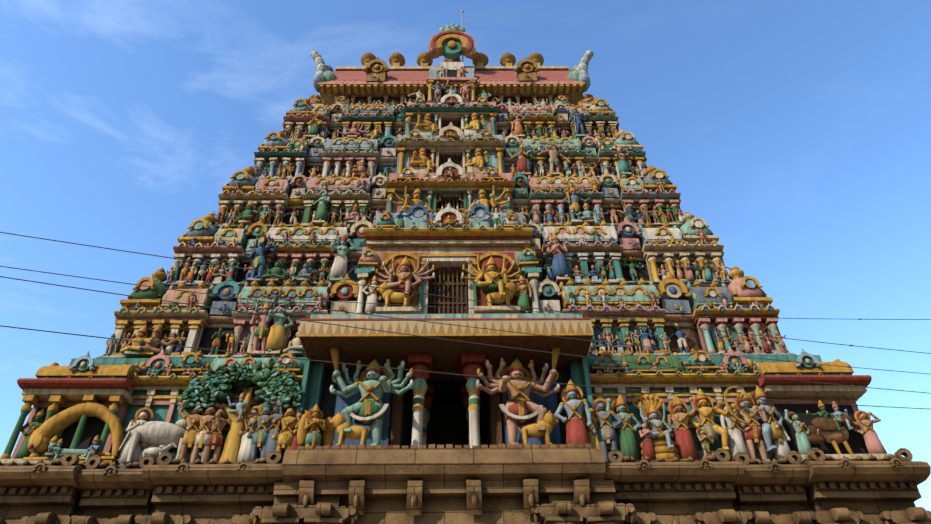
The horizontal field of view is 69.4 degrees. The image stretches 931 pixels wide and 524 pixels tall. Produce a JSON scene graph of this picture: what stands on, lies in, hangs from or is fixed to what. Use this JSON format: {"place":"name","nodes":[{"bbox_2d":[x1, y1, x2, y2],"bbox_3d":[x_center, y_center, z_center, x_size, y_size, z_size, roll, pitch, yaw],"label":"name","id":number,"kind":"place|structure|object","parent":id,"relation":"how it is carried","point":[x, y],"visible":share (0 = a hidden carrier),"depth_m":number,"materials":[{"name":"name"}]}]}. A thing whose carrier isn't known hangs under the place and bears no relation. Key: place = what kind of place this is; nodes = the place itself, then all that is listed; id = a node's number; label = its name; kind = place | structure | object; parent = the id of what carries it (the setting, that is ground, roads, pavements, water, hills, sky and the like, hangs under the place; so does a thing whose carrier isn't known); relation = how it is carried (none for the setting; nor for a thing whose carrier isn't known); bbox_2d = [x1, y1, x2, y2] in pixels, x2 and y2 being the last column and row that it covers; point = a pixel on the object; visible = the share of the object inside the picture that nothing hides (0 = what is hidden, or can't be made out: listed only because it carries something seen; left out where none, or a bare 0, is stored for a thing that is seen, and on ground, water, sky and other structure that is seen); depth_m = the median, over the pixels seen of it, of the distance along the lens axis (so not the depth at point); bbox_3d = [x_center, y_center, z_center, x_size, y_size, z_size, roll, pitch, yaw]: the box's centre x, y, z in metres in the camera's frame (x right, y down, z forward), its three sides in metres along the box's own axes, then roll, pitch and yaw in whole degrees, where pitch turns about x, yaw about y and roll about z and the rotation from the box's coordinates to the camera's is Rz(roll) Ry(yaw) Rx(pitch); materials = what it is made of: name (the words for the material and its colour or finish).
{"place":"outdoors","nodes":[
{"label":"outdoors","id":0,"kind":"place"},
{"bbox_2d":[0,232,930,408],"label":"overhead wires","id":1,"kind":"object","parent":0,"point":[253,354],"visible":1,"depth_m":6.58,"materials":[{"name":"grey"}]},
{"bbox_2d":[0,0,930,510],"label":"sky","id":2,"kind":"structure","parent":0,"point":[799,131],"materials":[{"name":"blue"}]},
{"bbox_3d":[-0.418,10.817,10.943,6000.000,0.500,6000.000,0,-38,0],"label":"ground","id":3,"kind":"structure","parent":0,"visible":0},
{"bbox_2d":[0,443,930,523],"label":"gopuram granite base","id":4,"kind":"object","parent":3,"relation":"on","point":[500,484],"visible":1,"depth_m":14.90,"materials":[{"name":"stone"}]},
{"bbox_2d":[0,313,892,466],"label":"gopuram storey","id":5,"kind":"object","parent":4,"relation":"on","point":[436,409],"visible":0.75,"depth_m":17.35,"materials":[{"name":"multicoloured paint"}]},
{"bbox_2d":[96,265,795,357],"bbox_3d":[-0.539,4.502,23.793,19.382,3.786,11.116,0,-38,0],"label":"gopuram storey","id":6,"kind":"object","parent":5,"relation":"on","point":[199,326],"visible":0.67,"depth_m":19.63,"materials":[{"name":"multicoloured paint"}]},
{"bbox_2d":[103,286,788,354],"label":"statues","id":7,"kind":"object","parent":6,"relation":"on","point":[273,339],"visible":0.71,"depth_m":18.93,"materials":[{"name":"multicoloured paint"}]},
{"bbox_2d":[163,211,730,286],"bbox_3d":[-0.552,2.228,25.536,17.914,3.716,9.926,0,-38,0],"label":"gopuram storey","id":8,"kind":"object","parent":6,"relation":"on","point":[649,253],"visible":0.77,"depth_m":21.70,"materials":[{"name":"multicoloured"}]},
{"bbox_2d":[166,229,730,282],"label":"statues","id":9,"kind":"object","parent":8,"relation":"on","point":[559,267],"visible":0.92,"depth_m":21.17,"materials":[{"name":"multicoloured stone"}]},
{"bbox_2d":[214,158,683,227],"bbox_3d":[-0.571,-0.065,27.229,16.564,3.719,8.840,0,-38,0],"label":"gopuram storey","id":10,"kind":"object","parent":8,"relation":"on","point":[447,190],"visible":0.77,"depth_m":24.00,"materials":[{"name":"multicoloured stone"}]},
{"bbox_2d":[251,131,647,177],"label":"statues","id":11,"kind":"object","parent":10,"relation":"on","point":[523,161],"visible":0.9,"depth_m":25.59,"materials":[{"name":"multicoloured stone"}]},
{"bbox_2d":[254,122,646,179],"bbox_3d":[-0.587,-2.250,28.916,15.314,3.536,7.689,0,-38,0],"label":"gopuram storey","id":12,"kind":"object","parent":10,"relation":"on","point":[459,148],"visible":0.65,"depth_m":26.13,"materials":[{"name":"multicoloured stone"}]},
{"bbox_2d":[282,90,618,141],"bbox_3d":[-0.610,-4.389,30.556,14.168,3.531,6.584,0,-38,0],"label":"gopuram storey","id":13,"kind":"object","parent":12,"relation":"on","point":[457,114],"visible":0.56,"depth_m":28.21,"materials":[{"name":"multicoloured"}]},
{"bbox_2d":[310,10,593,108],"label":"tower roof","id":14,"kind":"structure","parent":13,"relation":"on","point":[398,81],"depth_m":30.82,"materials":[{"name":"multicoloured"}]},
{"bbox_2d":[307,65,594,105],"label":"statues","id":15,"kind":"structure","parent":14,"relation":"on","point":[584,99],"depth_m":30.16,"materials":[{"name":"multicoloured stone"}]},
{"bbox_2d":[283,97,619,138],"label":"statues","id":16,"kind":"object","parent":12,"relation":"on","point":[474,123],"visible":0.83,"depth_m":27.63,"materials":[{"name":"multicoloured stone"}]},
{"bbox_2d":[213,167,684,224],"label":"statues","id":17,"kind":"object","parent":8,"relation":"on","point":[321,213],"visible":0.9,"depth_m":23.40,"materials":[{"name":"multicoloured stone"}]},
{"bbox_2d":[355,201,541,313],"bbox_3d":[-0.522,0.748,20.799,5.682,6.084,1.844,0,-38,0],"label":"gopuram frontispiece","id":18,"kind":"object","parent":6,"relation":"on","point":[448,251],"visible":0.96,"depth_m":21.09,"materials":[{"name":"multicoloured"}]},
{"bbox_2d":[362,208,531,313],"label":"statues","id":19,"kind":"object","parent":18,"relation":"on","point":[492,284],"visible":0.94,"depth_m":20.08,"materials":[{"name":"gold stone"}]},
{"bbox_2d":[14,347,886,464],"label":"statues","id":20,"kind":"object","parent":5,"relation":"on","point":[208,397],"visible":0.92,"depth_m":16.38,"materials":[{"name":"multicoloured paint"}]}
]}

